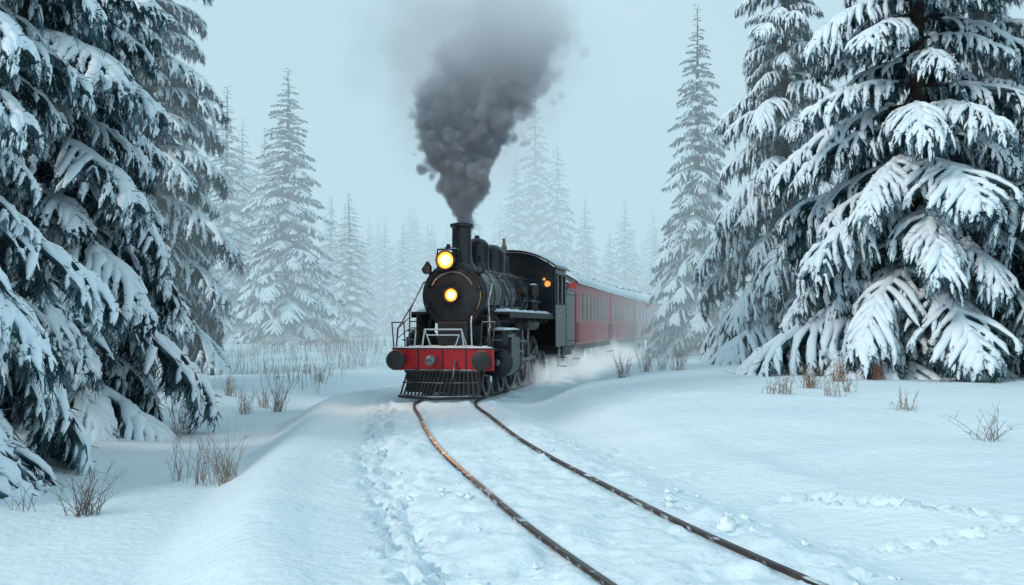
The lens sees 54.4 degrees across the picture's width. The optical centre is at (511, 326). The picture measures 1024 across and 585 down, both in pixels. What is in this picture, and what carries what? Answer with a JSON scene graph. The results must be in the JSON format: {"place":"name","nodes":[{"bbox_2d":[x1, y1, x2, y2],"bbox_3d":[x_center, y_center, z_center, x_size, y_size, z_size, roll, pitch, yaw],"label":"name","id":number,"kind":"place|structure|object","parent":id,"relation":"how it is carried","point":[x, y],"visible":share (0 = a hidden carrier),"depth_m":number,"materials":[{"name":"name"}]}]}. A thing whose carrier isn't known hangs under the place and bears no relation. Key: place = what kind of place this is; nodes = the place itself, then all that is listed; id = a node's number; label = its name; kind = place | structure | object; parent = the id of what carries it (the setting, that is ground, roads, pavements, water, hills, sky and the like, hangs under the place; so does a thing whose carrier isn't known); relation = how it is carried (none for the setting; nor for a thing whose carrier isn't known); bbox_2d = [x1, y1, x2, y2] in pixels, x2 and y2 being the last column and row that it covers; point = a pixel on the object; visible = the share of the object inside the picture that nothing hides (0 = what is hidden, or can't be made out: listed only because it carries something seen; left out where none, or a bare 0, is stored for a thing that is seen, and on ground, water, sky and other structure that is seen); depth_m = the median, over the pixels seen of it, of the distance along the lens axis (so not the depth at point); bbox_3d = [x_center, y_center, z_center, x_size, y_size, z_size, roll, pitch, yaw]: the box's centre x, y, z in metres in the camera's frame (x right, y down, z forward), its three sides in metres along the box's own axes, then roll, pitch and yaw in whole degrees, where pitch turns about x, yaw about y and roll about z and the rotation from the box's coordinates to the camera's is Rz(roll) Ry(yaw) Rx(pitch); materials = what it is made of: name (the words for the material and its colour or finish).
{"place":"outdoors","nodes":[
{"label":"outdoors","id":0,"kind":"place"},
{"bbox_2d":[0,336,1023,584],"bbox_3d":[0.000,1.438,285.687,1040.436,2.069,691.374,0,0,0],"label":"snowy ground","id":1,"kind":"structure","parent":0,"point":[860,480],"depth_m":11.97,"materials":[{"name":"white snow"}]},
{"bbox_2d":[0,476,36,511],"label":"dry shrub","id":2,"kind":"object","parent":1,"relation":"on","point":[22,499],"visible":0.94,"depth_m":12.20,"materials":[{"name":"plant"}]},
{"bbox_2d":[0,0,130,498],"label":"snowy spruce tree","id":3,"kind":"object","parent":1,"relation":"on","point":[32,366],"visible":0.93,"depth_m":14.40,"materials":[{"name":"white snow"}]},
{"bbox_2d":[26,461,126,517],"bbox_3d":[-5.247,2.011,12.106,1.220,0.725,1.003,0,0,37],"label":"dry shrub","id":4,"kind":"object","parent":1,"relation":"on","point":[85,509],"visible":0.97,"depth_m":12.07,"materials":[{"name":"brown plant"}]},
{"bbox_2d":[34,1,176,386],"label":"snowy spruce tree","id":5,"kind":"object","parent":1,"relation":"on","point":[156,157],"visible":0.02,"depth_m":30.21,"materials":[{"name":"white snow"}]},
{"bbox_2d":[0,0,221,441],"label":"snowy spruce tree","id":6,"kind":"object","parent":1,"relation":"on","point":[82,172],"visible":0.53,"depth_m":19.81,"materials":[{"name":"white snow"}]},
{"bbox_2d":[163,396,190,429],"bbox_3d":[-7.576,1.999,22.865,0.929,0.906,0.462,0,0,16],"label":"dry shrub","id":7,"kind":"object","parent":1,"relation":"on","point":[182,421],"visible":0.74,"depth_m":22.84,"materials":[{"name":"brown plant"}]},
{"bbox_2d":[121,0,244,376],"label":"snowy spruce tree","id":8,"kind":"object","parent":1,"relation":"on","point":[185,91],"visible":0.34,"depth_m":39.11,"materials":[{"name":"white snow"}]},
{"bbox_2d":[161,428,205,481],"bbox_3d":[-4.873,1.921,14.965,0.614,0.898,0.643,0,0,0],"label":"dry shrub","id":9,"kind":"object","parent":1,"relation":"on","point":[180,470],"visible":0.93,"depth_m":14.86,"materials":[{"name":"plant"}]},
{"bbox_2d":[142,31,225,347],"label":"snowy spruce tree","id":10,"kind":"object","parent":1,"relation":"on","point":[188,144],"visible":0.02,"depth_m":53.25,"materials":[{"name":"white snow"}]},
{"bbox_2d":[186,435,218,485],"bbox_3d":[-4.483,1.957,14.425,0.572,0.838,0.486,0,0,0],"label":"dry shrub","id":11,"kind":"object","parent":1,"relation":"on","point":[202,476],"visible":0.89,"depth_m":14.46,"materials":[{"name":"brown plant"}]},
{"bbox_2d":[191,417,257,485],"bbox_3d":[-4.122,1.787,13.983,0.705,1.123,0.911,0,0,41],"label":"dry shrub","id":12,"kind":"object","parent":1,"relation":"on","point":[227,472],"visible":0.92,"depth_m":14.04,"materials":[{"name":"brown plant"}]},
{"bbox_2d":[219,371,236,396],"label":"dry shrub","id":13,"kind":"object","parent":1,"relation":"on","point":[228,389],"visible":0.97,"depth_m":29.28,"materials":[{"name":"brown plant"}]},
{"bbox_2d":[203,76,264,340],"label":"snowy spruce tree","id":14,"kind":"object","parent":1,"relation":"on","point":[232,287],"visible":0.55,"depth_m":71.57,"materials":[{"name":"white snow"}]},
{"bbox_2d":[233,381,258,414],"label":"dry shrub","id":15,"kind":"object","parent":1,"relation":"on","point":[244,406],"visible":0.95,"depth_m":26.54,"materials":[{"name":"brown plant"}]},
{"bbox_2d":[232,123,298,325],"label":"snowy spruce tree","id":16,"kind":"object","parent":1,"relation":"on","point":[262,213],"visible":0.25,"depth_m":87.44,"materials":[{"name":"white snow"}]},
{"bbox_2d":[256,384,275,407],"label":"dry shrub","id":17,"kind":"object","parent":1,"relation":"on","point":[264,404],"visible":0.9,"depth_m":28.11,"materials":[{"name":"brown plant"}]},
{"bbox_2d":[151,347,386,392],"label":"dry reed bed","id":18,"kind":"object","parent":1,"relation":"on","point":[293,371],"visible":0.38,"depth_m":41.53,"materials":[{"name":"brown plant"}]},
{"bbox_2d":[263,374,298,411],"bbox_3d":[-6.378,1.841,27.046,1.094,1.157,0.833,0,0,-44],"label":"dry shrub","id":19,"kind":"object","parent":1,"relation":"on","point":[276,402],"visible":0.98,"depth_m":27.13,"materials":[{"name":"brown plant"}]},
{"bbox_2d":[226,60,345,345],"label":"snowy spruce tree","id":20,"kind":"object","parent":1,"relation":"on","point":[279,307],"visible":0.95,"depth_m":64.87,"materials":[{"name":"white snow"}]},
{"bbox_2d":[301,358,310,373],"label":"dry shrub","id":21,"kind":"object","parent":1,"relation":"on","point":[309,369],"visible":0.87,"depth_m":39.03,"materials":[{"name":"plant"}]},
{"bbox_2d":[226,329,411,357],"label":"dry reed bed","id":22,"kind":"object","parent":1,"relation":"on","point":[317,343],"visible":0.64,"depth_m":58.40,"materials":[{"name":"brown plant"}]},
{"bbox_2d":[314,361,328,381],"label":"dry shrub","id":23,"kind":"object","parent":1,"relation":"on","point":[320,374],"visible":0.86,"depth_m":36.52,"materials":[{"name":"brown plant"}]},
{"bbox_2d":[309,196,356,337],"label":"snowy spruce tree","id":24,"kind":"object","parent":1,"relation":"on","point":[330,246],"visible":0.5,"depth_m":98.58,"materials":[{"name":"white snow"}]},
{"bbox_2d":[318,188,378,337],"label":"snowy spruce tree","id":25,"kind":"object","parent":1,"relation":"on","point":[349,320],"visible":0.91,"depth_m":83.45,"materials":[{"name":"white snow"}]},
{"bbox_2d":[159,93,1018,336],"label":"distant forest","id":26,"kind":"object","parent":1,"relation":"on","point":[394,288],"visible":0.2,"depth_m":120.55,"materials":[{"name":"grey plant"}]},
{"bbox_2d":[413,349,827,584],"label":"railway track","id":27,"kind":"structure","parent":1,"relation":"on","point":[591,571],"depth_m":9.51,"materials":[{"name":"brown metal"}]},
{"bbox_2d":[386,222,569,399],"bbox_3d":[-0.722,-0.460,29.059,3.040,4.550,10.545,0,0,13],"label":"steam locomotive","id":28,"kind":"object","parent":27,"relation":"on","point":[497,313],"visible":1,"depth_m":25.86,"materials":[{"name":"metal"}]},
{"bbox_2d":[424,265,482,321],"bbox_3d":[-1.527,-0.805,25.653,1.615,1.616,0.164,0,0,13],"label":"smokebox door","id":29,"kind":"structure","parent":28,"relation":"in","point":[461,280],"depth_m":25.63,"materials":[{"name":"black paint"}]},
{"bbox_2d":[538,280,575,378],"bbox_3d":[0.709,0.074,35.115,2.840,3.482,1.900,0,0,13],"label":"tender","id":30,"kind":"object","parent":27,"relation":"on","point":[553,370],"visible":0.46,"depth_m":34.53,"materials":[{"name":"black paint"}]},
{"bbox_2d":[546,262,611,374],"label":"passenger carriage","id":31,"kind":"object","parent":27,"relation":"on","point":[592,314],"visible":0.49,"depth_m":40.24,"materials":[{"name":"red metal"}]},
{"bbox_2d":[584,277,635,362],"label":"passenger carriage","id":32,"kind":"object","parent":27,"relation":"on","point":[621,316],"visible":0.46,"depth_m":51.93,"materials":[{"name":"red metal"}]},
{"bbox_2d":[614,286,663,355],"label":"passenger carriage","id":33,"kind":"object","parent":27,"relation":"on","point":[642,313],"visible":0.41,"depth_m":61.78,"materials":[{"name":"red metal"}]},
{"bbox_2d":[637,293,684,350],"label":"passenger carriage","id":34,"kind":"object","parent":27,"relation":"on","point":[662,300],"visible":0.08,"depth_m":73.64,"materials":[{"name":"red metal"}]},
{"bbox_2d":[610,352,632,377],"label":"dry shrub","id":35,"kind":"object","parent":1,"relation":"on","point":[622,371],"visible":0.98,"depth_m":29.87,"materials":[{"name":"brown plant"}]},
{"bbox_2d":[375,411,901,584],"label":"snow clods","id":36,"kind":"object","parent":1,"relation":"on","point":[726,523],"visible":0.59,"depth_m":9.89,"materials":[{"name":"white snow"}]},
{"bbox_2d":[635,342,655,372],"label":"dry shrub","id":37,"kind":"object","parent":1,"relation":"on","point":[646,365],"visible":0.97,"depth_m":32.53,"materials":[{"name":"brown plant"}]},
{"bbox_2d":[653,349,671,369],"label":"dry shrub","id":38,"kind":"object","parent":1,"relation":"on","point":[662,362],"visible":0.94,"depth_m":33.26,"materials":[{"name":"brown plant"}]},
{"bbox_2d":[661,341,691,370],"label":"dry shrub","id":39,"kind":"object","parent":1,"relation":"on","point":[677,359],"visible":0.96,"depth_m":31.77,"materials":[{"name":"brown plant"}]},
{"bbox_2d":[640,0,738,358],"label":"snowy spruce tree","id":40,"kind":"object","parent":1,"relation":"on","point":[676,317],"visible":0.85,"depth_m":57.29,"materials":[{"name":"white snow"}]},
{"bbox_2d":[724,5,803,298],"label":"snowy spruce tree","id":41,"kind":"object","parent":1,"relation":"on","point":[796,113],"visible":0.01,"depth_m":49.85,"materials":[{"name":"white snow"}]},
{"bbox_2d":[692,0,847,364],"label":"snowy spruce tree","id":42,"kind":"object","parent":1,"relation":"on","point":[744,328],"visible":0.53,"depth_m":37.07,"materials":[{"name":"white snow"}]},
{"bbox_2d":[761,375,782,393],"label":"dry shrub","id":43,"kind":"object","parent":1,"relation":"on","point":[771,388],"visible":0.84,"depth_m":19.48,"materials":[{"name":"brown plant"}]},
{"bbox_2d":[774,369,795,394],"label":"dry shrub","id":44,"kind":"object","parent":1,"relation":"on","point":[783,387],"visible":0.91,"depth_m":19.47,"materials":[{"name":"brown plant"}]},
{"bbox_2d":[783,363,826,388],"bbox_3d":[6.490,1.109,21.855,0.558,0.652,0.882,0,0,-41],"label":"rusty bush","id":45,"kind":"object","parent":1,"relation":"on","point":[808,380],"visible":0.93,"depth_m":21.81,"materials":[{"name":"brown plant"}]},
{"bbox_2d":[821,367,848,396],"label":"dry shrub","id":46,"kind":"object","parent":1,"relation":"on","point":[827,391],"visible":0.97,"depth_m":19.29,"materials":[{"name":"plant"}]},
{"bbox_2d":[823,354,849,381],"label":"rusty bush","id":47,"kind":"object","parent":1,"relation":"on","point":[840,373],"visible":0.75,"depth_m":24.36,"materials":[{"name":"brown plant"}]},
{"bbox_2d":[837,371,858,392],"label":"dry shrub","id":48,"kind":"object","parent":1,"relation":"on","point":[846,387],"visible":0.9,"depth_m":20.16,"materials":[{"name":"brown plant"}]},
{"bbox_2d":[864,357,883,379],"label":"rusty bush","id":49,"kind":"object","parent":1,"relation":"on","point":[877,376],"visible":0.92,"depth_m":25.18,"materials":[{"name":"brown plant"}]},
{"bbox_2d":[726,0,1023,382],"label":"snowy spruce tree","id":50,"kind":"object","parent":1,"relation":"on","point":[930,208],"visible":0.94,"depth_m":26.61,"materials":[{"name":"white snow"}]},
{"bbox_2d":[867,2,945,163],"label":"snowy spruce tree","id":51,"kind":"object","parent":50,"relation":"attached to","point":[896,56],"visible":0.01,"depth_m":54.91,"materials":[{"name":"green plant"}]},
{"bbox_2d":[889,387,919,411],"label":"dry shrub","id":52,"kind":"object","parent":1,"relation":"on","point":[906,405],"visible":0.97,"depth_m":17.32,"materials":[{"name":"plant"}]},
{"bbox_2d":[889,0,1023,265],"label":"snowy spruce tree","id":53,"kind":"object","parent":1,"relation":"on","point":[1014,27],"visible":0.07,"depth_m":35.07,"materials":[{"name":"white snow"}]},
{"bbox_2d":[942,408,1018,441],"bbox_3d":[6.760,1.406,14.327,1.028,0.651,1.077,0,0,0],"label":"dry shrub","id":54,"kind":"object","parent":1,"relation":"on","point":[986,429],"visible":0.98,"depth_m":14.53,"materials":[{"name":"brown plant"}]},
{"bbox_2d":[1002,172,1023,376],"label":"snowy spruce tree","id":55,"kind":"object","parent":1,"relation":"on","point":[1017,368],"visible":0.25,"depth_m":26.92,"materials":[{"name":"white snow"}]},
{"bbox_2d":[122,0,1023,290],"label":"sky","id":56,"kind":"structure","parent":0,"point":[422,102],"materials":[{"name":"blue"}]}
]}

